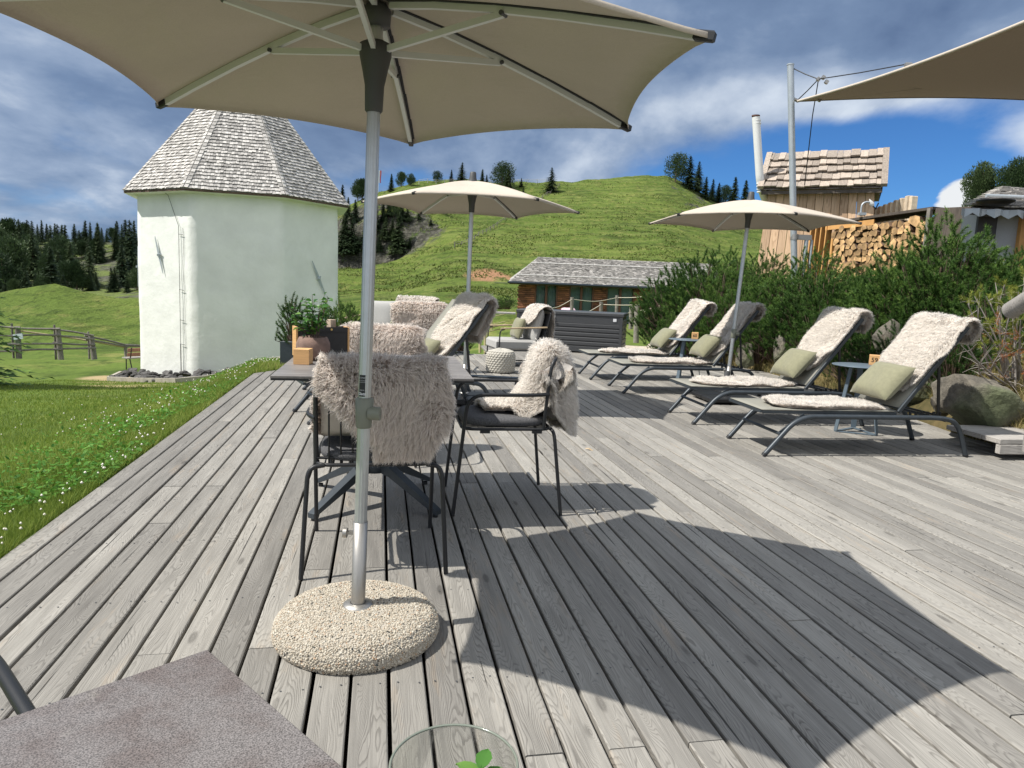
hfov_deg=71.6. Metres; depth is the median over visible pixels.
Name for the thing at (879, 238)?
firewood log
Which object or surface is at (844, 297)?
mountain pine
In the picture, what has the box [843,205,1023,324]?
mountain pine
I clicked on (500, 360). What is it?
pouf
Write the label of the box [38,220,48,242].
spruce tree
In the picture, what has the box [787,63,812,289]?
sail pole
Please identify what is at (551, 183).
spruce tree
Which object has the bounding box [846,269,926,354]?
mountain pine
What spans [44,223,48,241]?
spruce tree
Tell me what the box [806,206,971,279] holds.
wood store
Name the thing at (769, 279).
mountain pine
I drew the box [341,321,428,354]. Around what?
sheepskin
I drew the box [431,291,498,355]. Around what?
sheepskin
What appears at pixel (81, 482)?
clover blossoms
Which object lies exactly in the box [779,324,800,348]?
mountain pine
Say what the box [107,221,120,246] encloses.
spruce tree
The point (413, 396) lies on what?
sheepskin
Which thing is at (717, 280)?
mountain pine
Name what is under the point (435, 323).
sun lounger
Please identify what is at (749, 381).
sheepskin
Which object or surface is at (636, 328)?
rope fence
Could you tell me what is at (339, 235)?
spruce tree
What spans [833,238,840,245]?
firewood log
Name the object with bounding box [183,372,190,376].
stone
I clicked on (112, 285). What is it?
spruce tree
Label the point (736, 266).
mountain pine
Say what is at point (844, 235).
firewood log
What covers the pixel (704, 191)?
spruce tree
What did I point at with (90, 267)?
spruce tree
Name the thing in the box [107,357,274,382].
kerb
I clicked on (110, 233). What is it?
deciduous tree
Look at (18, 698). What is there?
wire chair
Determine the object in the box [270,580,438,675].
pedestal
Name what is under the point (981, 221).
window
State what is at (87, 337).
rail fence
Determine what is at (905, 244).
firewood log
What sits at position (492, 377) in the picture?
table
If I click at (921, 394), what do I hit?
boulder
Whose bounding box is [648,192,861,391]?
umbrella
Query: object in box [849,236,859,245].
firewood log
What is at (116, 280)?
spruce tree
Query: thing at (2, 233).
spruce tree
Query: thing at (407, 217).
spruce tree
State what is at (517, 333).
pillow
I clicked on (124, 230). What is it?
spruce tree
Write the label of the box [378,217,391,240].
spruce tree
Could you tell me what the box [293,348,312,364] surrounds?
wooden block
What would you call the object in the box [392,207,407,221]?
spruce tree
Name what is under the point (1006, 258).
mountain pine
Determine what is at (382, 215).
spruce tree
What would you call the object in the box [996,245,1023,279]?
mountain pine
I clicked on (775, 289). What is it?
mountain pine
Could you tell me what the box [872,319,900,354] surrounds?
boulder
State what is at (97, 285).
spruce tree
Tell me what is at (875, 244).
firewood log
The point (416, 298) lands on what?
sheepskin
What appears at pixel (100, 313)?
ground
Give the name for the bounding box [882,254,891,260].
firewood log
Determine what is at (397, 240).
spruce tree
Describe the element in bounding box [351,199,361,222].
spruce tree
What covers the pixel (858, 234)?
firewood log
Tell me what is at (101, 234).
spruce tree
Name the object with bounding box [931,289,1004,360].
mountain pine
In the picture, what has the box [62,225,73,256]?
spruce tree
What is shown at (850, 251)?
firewood log
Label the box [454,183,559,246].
slope fence
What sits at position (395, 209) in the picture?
pine tree
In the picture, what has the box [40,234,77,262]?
tree
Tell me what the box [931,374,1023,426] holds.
boulder
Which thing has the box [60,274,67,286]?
spruce tree
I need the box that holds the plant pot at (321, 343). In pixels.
[296,336,329,360]
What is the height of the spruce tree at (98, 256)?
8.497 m
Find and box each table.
[0,650,341,767]
[270,354,473,520]
[471,374,517,386]
[669,338,699,377]
[832,362,877,435]
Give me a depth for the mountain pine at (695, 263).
13.38 m
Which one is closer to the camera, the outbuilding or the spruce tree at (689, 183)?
the outbuilding
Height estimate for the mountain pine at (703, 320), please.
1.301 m
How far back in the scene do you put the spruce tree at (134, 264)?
157.98 m
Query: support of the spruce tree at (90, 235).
on the ground at (100, 313)
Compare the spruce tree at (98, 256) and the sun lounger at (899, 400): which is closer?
the sun lounger at (899, 400)
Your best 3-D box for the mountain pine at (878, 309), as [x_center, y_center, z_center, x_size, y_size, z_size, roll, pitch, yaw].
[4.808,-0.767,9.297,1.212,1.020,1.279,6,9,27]
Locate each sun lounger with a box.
[292,304,488,424]
[302,299,470,396]
[578,306,710,379]
[607,310,760,395]
[667,318,864,426]
[726,326,969,457]
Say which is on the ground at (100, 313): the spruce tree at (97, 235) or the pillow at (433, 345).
the spruce tree at (97, 235)
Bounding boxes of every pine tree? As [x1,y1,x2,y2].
[350,178,364,200]
[356,178,364,199]
[387,205,400,215]
[394,171,405,186]
[406,173,415,184]
[432,170,442,182]
[490,160,515,186]
[664,152,689,182]
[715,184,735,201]
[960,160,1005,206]
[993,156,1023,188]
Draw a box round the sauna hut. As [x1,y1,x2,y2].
[752,114,889,278]
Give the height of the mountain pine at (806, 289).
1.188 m
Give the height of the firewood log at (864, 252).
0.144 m
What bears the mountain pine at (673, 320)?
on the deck
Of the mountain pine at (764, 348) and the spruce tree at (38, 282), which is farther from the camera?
the spruce tree at (38, 282)
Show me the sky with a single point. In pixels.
(75, 130)
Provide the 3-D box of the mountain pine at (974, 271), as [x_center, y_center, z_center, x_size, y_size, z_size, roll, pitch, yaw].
[5.543,-1.051,8.515,1.510,1.239,1.519,0,8,-14]
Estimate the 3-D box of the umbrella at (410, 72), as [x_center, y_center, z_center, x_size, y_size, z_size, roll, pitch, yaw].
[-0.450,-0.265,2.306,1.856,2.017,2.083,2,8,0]
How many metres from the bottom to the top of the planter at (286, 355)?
0.384 m
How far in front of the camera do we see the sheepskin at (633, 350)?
9.42 m
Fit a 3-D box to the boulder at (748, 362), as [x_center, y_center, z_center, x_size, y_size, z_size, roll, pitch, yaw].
[3.667,-0.449,11.129,0.286,0.399,0.246,6,9,25]
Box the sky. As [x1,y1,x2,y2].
[0,0,1023,241]
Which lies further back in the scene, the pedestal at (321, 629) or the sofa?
the sofa
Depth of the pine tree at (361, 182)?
284.50 m
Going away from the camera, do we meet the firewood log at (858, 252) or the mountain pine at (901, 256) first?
the mountain pine at (901, 256)
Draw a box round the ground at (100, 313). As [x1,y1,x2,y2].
[0,175,1023,552]
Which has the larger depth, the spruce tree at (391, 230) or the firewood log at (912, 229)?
the spruce tree at (391, 230)
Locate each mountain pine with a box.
[275,291,310,343]
[319,305,340,325]
[321,292,360,325]
[456,342,474,352]
[497,296,508,308]
[502,295,517,308]
[627,264,701,347]
[629,258,704,329]
[638,270,720,348]
[645,308,689,356]
[649,298,718,356]
[659,243,749,319]
[659,260,756,325]
[674,291,738,361]
[686,244,775,285]
[691,282,767,353]
[693,255,767,299]
[713,275,787,339]
[719,265,772,302]
[726,299,789,363]
[738,292,813,362]
[739,242,789,288]
[745,264,839,329]
[749,272,802,306]
[752,321,787,355]
[759,240,852,302]
[759,280,837,348]
[761,261,863,342]
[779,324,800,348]
[780,298,827,351]
[794,270,856,334]
[821,331,874,381]
[824,273,876,334]
[828,271,895,305]
[831,321,881,382]
[836,261,875,282]
[837,245,972,331]
[837,294,893,353]
[841,315,942,373]
[842,234,925,300]
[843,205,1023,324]
[843,248,954,310]
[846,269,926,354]
[857,285,943,348]
[867,213,1022,322]
[868,274,979,336]
[880,247,1018,318]
[889,344,984,385]
[924,313,1011,387]
[929,263,1022,320]
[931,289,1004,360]
[951,277,1023,356]
[973,246,1023,294]
[981,278,1023,351]
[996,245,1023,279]
[1007,261,1023,289]
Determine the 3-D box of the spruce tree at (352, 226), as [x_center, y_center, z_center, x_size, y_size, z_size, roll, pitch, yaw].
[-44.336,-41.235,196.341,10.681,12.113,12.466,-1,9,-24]
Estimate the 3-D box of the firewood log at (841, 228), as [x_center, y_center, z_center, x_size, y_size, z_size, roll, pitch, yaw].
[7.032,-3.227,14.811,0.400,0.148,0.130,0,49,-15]
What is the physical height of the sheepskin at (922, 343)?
0.628 m
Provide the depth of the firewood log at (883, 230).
13.76 m
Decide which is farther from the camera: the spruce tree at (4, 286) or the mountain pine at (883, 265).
the spruce tree at (4, 286)
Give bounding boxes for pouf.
[485,348,515,372]
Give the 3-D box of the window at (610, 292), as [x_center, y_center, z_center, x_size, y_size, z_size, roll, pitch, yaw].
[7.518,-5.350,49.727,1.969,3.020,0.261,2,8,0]
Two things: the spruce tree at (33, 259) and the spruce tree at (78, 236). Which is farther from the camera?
the spruce tree at (78, 236)
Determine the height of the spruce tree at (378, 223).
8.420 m
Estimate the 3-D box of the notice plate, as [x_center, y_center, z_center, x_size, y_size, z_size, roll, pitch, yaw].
[-22.146,-2.127,31.833,0.451,0.300,0.030,2,8,0]
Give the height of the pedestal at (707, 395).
0.336 m
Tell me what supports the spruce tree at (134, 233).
on the ground at (100, 313)
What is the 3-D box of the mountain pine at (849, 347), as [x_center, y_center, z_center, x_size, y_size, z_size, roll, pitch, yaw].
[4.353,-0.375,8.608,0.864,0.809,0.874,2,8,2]
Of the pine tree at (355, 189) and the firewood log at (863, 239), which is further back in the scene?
the pine tree at (355, 189)
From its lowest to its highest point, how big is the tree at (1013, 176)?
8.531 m
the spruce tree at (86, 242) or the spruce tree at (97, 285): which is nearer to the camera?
the spruce tree at (97, 285)
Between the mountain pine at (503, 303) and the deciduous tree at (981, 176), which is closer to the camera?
the mountain pine at (503, 303)
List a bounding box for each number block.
[691,332,698,338]
[869,354,879,364]
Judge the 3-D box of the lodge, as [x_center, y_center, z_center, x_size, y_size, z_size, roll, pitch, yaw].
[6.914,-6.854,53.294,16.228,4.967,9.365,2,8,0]
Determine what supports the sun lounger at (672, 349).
on the deck
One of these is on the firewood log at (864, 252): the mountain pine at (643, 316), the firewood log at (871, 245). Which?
the firewood log at (871, 245)
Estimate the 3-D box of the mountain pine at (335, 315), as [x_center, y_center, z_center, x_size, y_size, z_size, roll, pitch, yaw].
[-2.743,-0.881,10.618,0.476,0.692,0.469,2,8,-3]
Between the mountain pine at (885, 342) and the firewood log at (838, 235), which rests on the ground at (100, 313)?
the mountain pine at (885, 342)
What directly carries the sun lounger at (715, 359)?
on the deck
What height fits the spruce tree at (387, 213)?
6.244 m
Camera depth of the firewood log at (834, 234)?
14.93 m
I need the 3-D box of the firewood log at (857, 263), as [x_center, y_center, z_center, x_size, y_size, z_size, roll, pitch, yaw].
[7.129,-2.413,14.488,0.400,0.165,0.151,0,47,-14]
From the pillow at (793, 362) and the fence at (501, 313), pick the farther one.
the fence at (501, 313)
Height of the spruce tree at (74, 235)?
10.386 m
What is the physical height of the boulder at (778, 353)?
0.489 m
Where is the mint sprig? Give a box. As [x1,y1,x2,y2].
[455,749,501,767]
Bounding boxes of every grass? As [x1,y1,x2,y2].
[0,357,279,558]
[186,360,283,392]
[338,175,761,299]
[719,342,1023,443]
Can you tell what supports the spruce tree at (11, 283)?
on the ground at (100, 313)
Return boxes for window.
[534,285,557,308]
[568,286,593,310]
[605,288,634,323]
[975,216,997,238]
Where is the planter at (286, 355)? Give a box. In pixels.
[280,340,292,364]
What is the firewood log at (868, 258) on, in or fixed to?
on the firewood log
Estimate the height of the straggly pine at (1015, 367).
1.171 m
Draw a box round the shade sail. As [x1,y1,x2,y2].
[794,20,1023,184]
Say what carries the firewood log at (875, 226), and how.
on the firewood log at (876, 232)
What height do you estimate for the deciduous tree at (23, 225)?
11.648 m
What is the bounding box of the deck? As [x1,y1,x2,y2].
[0,345,1023,767]
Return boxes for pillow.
[425,337,440,354]
[510,317,525,338]
[650,328,676,347]
[689,334,721,356]
[770,348,816,377]
[850,361,915,400]
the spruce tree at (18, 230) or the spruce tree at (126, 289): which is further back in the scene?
the spruce tree at (18, 230)
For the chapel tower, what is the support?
on the ground at (100, 313)
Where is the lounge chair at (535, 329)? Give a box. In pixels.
[486,309,551,365]
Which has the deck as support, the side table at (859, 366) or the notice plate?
the side table at (859, 366)
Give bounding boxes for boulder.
[735,343,753,368]
[773,335,792,362]
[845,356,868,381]
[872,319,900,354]
[909,374,936,402]
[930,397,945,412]
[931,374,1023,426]
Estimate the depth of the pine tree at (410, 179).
262.05 m
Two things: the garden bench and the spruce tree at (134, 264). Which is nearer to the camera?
the garden bench
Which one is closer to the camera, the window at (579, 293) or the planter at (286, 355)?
the planter at (286, 355)
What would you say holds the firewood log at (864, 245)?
on the firewood log at (864, 252)
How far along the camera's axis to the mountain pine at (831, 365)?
8.95 m
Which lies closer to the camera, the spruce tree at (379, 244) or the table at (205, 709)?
the table at (205, 709)
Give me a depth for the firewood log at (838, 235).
14.82 m
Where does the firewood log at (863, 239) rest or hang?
on the firewood log at (864, 245)
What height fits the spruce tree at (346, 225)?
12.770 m
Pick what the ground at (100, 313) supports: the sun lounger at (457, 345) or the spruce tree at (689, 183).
the spruce tree at (689, 183)
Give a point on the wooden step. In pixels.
(1007, 440)
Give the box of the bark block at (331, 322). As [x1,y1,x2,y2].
[326,319,335,326]
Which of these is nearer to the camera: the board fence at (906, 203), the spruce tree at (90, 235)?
the board fence at (906, 203)
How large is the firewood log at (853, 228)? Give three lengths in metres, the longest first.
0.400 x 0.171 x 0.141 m
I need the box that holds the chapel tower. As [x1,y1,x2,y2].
[122,109,349,376]
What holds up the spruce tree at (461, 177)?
on the ground at (100, 313)
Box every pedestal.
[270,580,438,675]
[454,369,484,405]
[691,370,755,403]
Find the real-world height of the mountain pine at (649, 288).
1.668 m
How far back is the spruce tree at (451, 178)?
277.99 m
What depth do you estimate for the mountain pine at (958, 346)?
7.29 m
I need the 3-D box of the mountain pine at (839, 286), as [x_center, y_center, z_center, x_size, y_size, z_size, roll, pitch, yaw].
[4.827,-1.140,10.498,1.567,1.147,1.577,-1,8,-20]
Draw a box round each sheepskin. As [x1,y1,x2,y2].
[308,350,456,465]
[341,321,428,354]
[389,300,447,331]
[396,295,439,302]
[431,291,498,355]
[473,337,581,436]
[520,303,555,338]
[598,347,669,353]
[628,355,712,364]
[666,298,716,347]
[689,374,796,387]
[709,301,766,354]
[762,394,889,409]
[796,305,874,370]
[879,311,984,391]
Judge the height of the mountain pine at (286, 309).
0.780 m
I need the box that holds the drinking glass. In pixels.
[388,723,518,767]
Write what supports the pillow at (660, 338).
on the sheepskin at (633, 350)
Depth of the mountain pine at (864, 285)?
9.43 m
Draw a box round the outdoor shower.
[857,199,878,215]
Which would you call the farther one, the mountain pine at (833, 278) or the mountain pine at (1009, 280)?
the mountain pine at (833, 278)
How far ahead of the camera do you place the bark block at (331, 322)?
4.01 m
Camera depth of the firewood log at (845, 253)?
14.69 m
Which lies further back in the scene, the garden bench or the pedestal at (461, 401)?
the garden bench
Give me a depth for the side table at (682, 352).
9.12 m
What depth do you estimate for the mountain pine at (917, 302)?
8.54 m
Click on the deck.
(674, 589)
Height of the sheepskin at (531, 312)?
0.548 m
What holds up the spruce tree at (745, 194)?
on the ground at (100, 313)
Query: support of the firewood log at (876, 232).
on the firewood log at (879, 238)
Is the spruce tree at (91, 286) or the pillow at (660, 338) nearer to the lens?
the pillow at (660, 338)
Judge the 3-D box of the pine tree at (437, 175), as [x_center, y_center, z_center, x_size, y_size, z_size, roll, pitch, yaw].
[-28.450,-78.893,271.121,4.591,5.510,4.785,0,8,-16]
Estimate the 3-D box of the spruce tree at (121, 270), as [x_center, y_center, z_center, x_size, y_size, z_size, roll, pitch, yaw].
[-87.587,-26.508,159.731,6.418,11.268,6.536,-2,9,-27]
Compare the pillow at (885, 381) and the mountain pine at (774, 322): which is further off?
the mountain pine at (774, 322)
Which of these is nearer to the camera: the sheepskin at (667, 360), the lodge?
the sheepskin at (667, 360)
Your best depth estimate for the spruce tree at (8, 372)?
19.27 m
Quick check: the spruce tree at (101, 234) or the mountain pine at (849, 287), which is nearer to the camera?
the mountain pine at (849, 287)
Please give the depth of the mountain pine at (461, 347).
12.19 m
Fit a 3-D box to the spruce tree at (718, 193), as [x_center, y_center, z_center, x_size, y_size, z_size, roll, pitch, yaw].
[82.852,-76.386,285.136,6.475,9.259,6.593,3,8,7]
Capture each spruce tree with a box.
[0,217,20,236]
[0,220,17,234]
[0,227,8,238]
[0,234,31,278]
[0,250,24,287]
[0,258,55,385]
[0,277,6,291]
[5,278,19,290]
[13,233,43,257]
[14,219,23,238]
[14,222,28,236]
[18,262,30,285]
[19,271,32,287]
[22,220,29,239]
[24,228,40,280]
[26,220,43,244]
[32,273,50,286]
[33,252,57,276]
[35,224,39,239]
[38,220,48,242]
[39,244,63,285]
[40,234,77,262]
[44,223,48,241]
[45,225,53,245]
[53,224,61,239]
[53,251,75,288]
[54,260,74,287]
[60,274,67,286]
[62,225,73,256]
[65,241,75,284]
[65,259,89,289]
[70,224,76,248]
[73,230,81,250]
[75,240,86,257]
[77,270,91,290]
[81,221,88,253]
[82,222,93,262]
[82,239,87,257]
[82,271,98,290]
[83,246,101,286]
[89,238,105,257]
[91,223,106,261]
[93,224,111,252]
[93,239,105,262]
[93,272,100,290]
[100,228,105,243]
[104,267,123,292]
[104,268,117,292]
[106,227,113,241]
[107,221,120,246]
[109,223,119,258]
[109,243,132,285]
[118,220,136,252]
[118,220,137,269]
[123,275,130,292]
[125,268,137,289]
[129,259,137,286]
[130,221,137,254]
[338,213,357,252]
[338,214,362,253]
[338,218,355,254]
[340,185,346,200]
[342,197,351,217]
[346,233,360,254]
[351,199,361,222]
[357,231,376,245]
[376,234,383,251]
[377,208,380,230]
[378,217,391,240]
[379,204,387,222]
[385,205,393,217]
[385,212,407,254]
[388,174,395,191]
[388,219,394,239]
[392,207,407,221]
[404,209,411,220]
[448,170,454,181]
[454,162,467,180]
[478,169,485,181]
[501,168,517,189]
[541,168,558,191]
[676,156,702,189]
[693,162,705,191]
[700,177,712,199]
[708,179,718,201]
[714,183,725,202]
[726,177,741,201]
[741,180,749,199]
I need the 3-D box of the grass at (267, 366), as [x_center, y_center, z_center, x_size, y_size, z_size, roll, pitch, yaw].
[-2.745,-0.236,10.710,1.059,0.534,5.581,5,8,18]
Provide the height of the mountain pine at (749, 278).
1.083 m
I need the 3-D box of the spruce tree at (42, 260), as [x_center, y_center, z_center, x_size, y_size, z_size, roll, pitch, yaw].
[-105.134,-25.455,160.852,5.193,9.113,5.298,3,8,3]
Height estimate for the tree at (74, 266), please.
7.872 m
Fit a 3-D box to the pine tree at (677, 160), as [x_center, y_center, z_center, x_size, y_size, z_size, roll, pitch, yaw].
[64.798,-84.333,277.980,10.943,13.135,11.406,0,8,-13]
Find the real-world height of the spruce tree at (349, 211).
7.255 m
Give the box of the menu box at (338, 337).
[292,326,349,354]
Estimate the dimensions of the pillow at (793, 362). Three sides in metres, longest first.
0.422 x 0.326 x 0.147 m
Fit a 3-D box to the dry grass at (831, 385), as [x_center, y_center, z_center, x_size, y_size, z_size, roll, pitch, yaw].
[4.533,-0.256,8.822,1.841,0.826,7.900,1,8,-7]
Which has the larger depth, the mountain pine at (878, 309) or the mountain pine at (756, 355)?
the mountain pine at (756, 355)
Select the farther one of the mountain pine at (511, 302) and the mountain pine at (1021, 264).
the mountain pine at (511, 302)
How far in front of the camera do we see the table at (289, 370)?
3.62 m
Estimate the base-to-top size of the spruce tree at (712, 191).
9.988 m
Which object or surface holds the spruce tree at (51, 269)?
on the ground at (100, 313)
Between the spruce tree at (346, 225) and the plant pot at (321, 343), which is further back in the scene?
the spruce tree at (346, 225)
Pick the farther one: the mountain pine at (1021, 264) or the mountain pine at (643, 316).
the mountain pine at (643, 316)
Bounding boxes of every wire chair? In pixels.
[0,655,35,714]
[298,382,447,579]
[444,356,561,515]
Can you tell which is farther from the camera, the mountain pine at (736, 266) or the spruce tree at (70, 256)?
the spruce tree at (70, 256)
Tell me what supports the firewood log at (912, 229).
on the firewood log at (903, 236)
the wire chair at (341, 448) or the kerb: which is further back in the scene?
the kerb
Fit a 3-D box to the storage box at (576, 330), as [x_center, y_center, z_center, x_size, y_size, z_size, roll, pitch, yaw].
[1.127,-1.012,13.359,1.980,0.725,0.875,4,8,14]
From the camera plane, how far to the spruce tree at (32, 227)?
270.38 m
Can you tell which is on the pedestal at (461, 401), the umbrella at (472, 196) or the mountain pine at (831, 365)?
the umbrella at (472, 196)
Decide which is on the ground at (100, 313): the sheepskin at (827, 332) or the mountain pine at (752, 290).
the mountain pine at (752, 290)
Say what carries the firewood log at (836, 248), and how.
on the firewood log
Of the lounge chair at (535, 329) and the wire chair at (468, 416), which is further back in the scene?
the lounge chair at (535, 329)
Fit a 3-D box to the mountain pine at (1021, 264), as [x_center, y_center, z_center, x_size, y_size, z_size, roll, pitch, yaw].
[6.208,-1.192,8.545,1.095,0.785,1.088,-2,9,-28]
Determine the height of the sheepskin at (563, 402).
0.561 m
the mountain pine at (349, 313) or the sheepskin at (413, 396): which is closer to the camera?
the sheepskin at (413, 396)
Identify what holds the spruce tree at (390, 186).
on the ground at (100, 313)
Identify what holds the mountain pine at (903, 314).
on the ground at (100, 313)
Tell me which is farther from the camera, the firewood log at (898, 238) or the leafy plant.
the firewood log at (898, 238)
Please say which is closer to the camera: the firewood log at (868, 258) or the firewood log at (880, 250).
the firewood log at (880, 250)
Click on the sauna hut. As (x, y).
(841, 183)
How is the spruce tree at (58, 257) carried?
on the ground at (100, 313)
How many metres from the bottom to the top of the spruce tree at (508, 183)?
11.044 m
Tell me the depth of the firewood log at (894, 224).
13.52 m
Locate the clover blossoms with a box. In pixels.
[0,356,279,543]
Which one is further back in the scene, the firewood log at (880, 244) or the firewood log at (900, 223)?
the firewood log at (880, 244)
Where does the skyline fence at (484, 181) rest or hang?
on the ground at (100, 313)
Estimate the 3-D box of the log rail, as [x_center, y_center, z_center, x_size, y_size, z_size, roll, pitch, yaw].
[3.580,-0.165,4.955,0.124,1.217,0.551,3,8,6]
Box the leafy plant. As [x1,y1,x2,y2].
[289,292,332,337]
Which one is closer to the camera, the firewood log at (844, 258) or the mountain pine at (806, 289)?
the mountain pine at (806, 289)
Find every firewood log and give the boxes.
[831,231,837,238]
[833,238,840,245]
[834,245,839,251]
[835,232,841,238]
[839,225,846,232]
[840,243,846,250]
[841,231,846,238]
[841,255,847,261]
[843,249,848,256]
[847,249,853,255]
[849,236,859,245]
[850,225,857,232]
[850,260,859,268]
[851,244,857,250]
[854,256,861,261]
[855,231,863,236]
[855,247,861,255]
[861,224,872,230]
[861,235,867,242]
[861,242,868,249]
[862,249,868,255]
[866,255,871,262]
[867,236,873,242]
[868,242,873,248]
[868,260,876,268]
[872,223,880,229]
[872,229,880,236]
[874,241,887,248]
[875,236,889,241]
[876,242,885,247]
[877,248,885,254]
[880,227,886,235]
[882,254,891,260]
[884,222,892,229]
[890,238,897,248]
[892,221,898,227]
[892,228,901,234]
[896,235,903,241]
[897,220,907,227]
[897,225,904,233]
[901,233,908,239]
[903,240,910,246]
[904,226,915,233]
[908,215,933,227]
[915,221,933,236]
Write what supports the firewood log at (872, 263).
on the firewood log
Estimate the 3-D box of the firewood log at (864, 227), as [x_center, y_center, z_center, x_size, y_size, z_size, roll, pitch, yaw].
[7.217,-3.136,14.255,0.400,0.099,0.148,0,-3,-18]
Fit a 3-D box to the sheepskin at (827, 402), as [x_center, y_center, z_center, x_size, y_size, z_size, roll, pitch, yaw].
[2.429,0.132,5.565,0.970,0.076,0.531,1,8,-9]
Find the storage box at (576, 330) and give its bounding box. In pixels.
[516,308,627,351]
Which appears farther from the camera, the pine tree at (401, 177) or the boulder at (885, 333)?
the pine tree at (401, 177)
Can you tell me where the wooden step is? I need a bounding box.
[946,425,1023,454]
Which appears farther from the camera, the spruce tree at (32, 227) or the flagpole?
the flagpole
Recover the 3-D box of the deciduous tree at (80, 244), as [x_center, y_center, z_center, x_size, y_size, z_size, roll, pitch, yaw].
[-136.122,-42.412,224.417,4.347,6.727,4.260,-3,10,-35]
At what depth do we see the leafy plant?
3.75 m
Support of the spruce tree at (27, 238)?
on the ground at (100, 313)
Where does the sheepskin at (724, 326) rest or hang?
on the sun lounger at (715, 359)
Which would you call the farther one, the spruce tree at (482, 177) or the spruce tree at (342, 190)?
the spruce tree at (342, 190)
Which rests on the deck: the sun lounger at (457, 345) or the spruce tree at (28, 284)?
the sun lounger at (457, 345)
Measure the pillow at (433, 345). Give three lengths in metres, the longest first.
0.396 x 0.306 x 0.138 m
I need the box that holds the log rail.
[1002,292,1023,451]
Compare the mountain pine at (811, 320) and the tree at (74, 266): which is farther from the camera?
the tree at (74, 266)
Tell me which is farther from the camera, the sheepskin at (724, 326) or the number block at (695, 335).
the number block at (695, 335)
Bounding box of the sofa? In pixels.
[345,301,394,324]
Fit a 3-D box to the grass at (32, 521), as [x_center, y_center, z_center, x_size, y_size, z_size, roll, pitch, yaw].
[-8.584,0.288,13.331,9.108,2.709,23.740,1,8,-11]
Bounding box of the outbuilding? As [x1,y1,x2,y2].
[961,186,1023,265]
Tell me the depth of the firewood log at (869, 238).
14.08 m
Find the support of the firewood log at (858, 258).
on the firewood log
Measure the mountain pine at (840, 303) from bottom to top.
1.358 m
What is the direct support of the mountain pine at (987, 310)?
on the ground at (100, 313)
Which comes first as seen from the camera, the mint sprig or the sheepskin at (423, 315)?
the mint sprig
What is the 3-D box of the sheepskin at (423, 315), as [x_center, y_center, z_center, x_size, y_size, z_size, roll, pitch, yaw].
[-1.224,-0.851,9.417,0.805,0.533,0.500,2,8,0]
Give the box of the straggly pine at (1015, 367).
[959,266,1023,396]
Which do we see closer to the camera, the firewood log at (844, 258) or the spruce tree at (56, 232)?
the firewood log at (844, 258)
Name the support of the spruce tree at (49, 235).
on the ground at (100, 313)
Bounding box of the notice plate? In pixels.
[13,333,22,339]
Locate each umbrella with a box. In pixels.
[0,0,716,610]
[361,172,579,392]
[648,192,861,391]
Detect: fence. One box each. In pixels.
[0,323,139,359]
[420,179,546,182]
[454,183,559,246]
[479,312,515,352]
[552,295,656,342]
[864,196,917,223]
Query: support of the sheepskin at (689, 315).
on the sun lounger at (672, 349)
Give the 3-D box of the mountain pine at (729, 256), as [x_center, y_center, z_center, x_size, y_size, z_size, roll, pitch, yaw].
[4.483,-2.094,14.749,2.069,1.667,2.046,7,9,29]
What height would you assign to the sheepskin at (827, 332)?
0.630 m
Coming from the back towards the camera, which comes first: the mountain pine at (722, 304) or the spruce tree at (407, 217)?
the spruce tree at (407, 217)
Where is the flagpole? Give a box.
[378,170,380,182]
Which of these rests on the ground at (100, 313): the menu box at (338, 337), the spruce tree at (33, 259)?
the spruce tree at (33, 259)
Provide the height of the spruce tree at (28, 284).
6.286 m
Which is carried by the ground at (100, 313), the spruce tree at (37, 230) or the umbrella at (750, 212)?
the spruce tree at (37, 230)
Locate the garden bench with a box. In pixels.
[122,348,140,369]
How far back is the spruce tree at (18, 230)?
282.52 m
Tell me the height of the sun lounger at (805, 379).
1.015 m
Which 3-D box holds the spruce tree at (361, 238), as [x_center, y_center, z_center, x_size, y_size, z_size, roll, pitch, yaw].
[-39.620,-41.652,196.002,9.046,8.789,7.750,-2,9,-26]
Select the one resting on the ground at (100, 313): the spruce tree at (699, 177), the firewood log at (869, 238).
the spruce tree at (699, 177)
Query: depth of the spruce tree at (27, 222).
292.64 m
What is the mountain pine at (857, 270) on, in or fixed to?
on the ground at (100, 313)
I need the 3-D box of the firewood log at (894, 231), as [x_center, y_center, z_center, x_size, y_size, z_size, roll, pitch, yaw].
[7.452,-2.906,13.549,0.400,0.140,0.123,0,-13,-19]
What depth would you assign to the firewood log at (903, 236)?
13.27 m
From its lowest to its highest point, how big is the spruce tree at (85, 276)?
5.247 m
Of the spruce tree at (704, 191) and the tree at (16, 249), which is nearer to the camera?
the tree at (16, 249)
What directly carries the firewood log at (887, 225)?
on the firewood log
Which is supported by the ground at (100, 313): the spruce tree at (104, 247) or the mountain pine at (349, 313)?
the spruce tree at (104, 247)
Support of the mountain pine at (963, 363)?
on the ground at (100, 313)
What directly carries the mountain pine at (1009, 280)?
on the ground at (100, 313)
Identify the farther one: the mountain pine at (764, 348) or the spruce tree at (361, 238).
the spruce tree at (361, 238)
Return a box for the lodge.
[494,257,711,323]
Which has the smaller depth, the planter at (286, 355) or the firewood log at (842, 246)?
the planter at (286, 355)
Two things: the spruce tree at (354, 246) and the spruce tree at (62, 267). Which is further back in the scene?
the spruce tree at (354, 246)
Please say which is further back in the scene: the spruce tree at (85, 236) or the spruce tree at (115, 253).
the spruce tree at (85, 236)

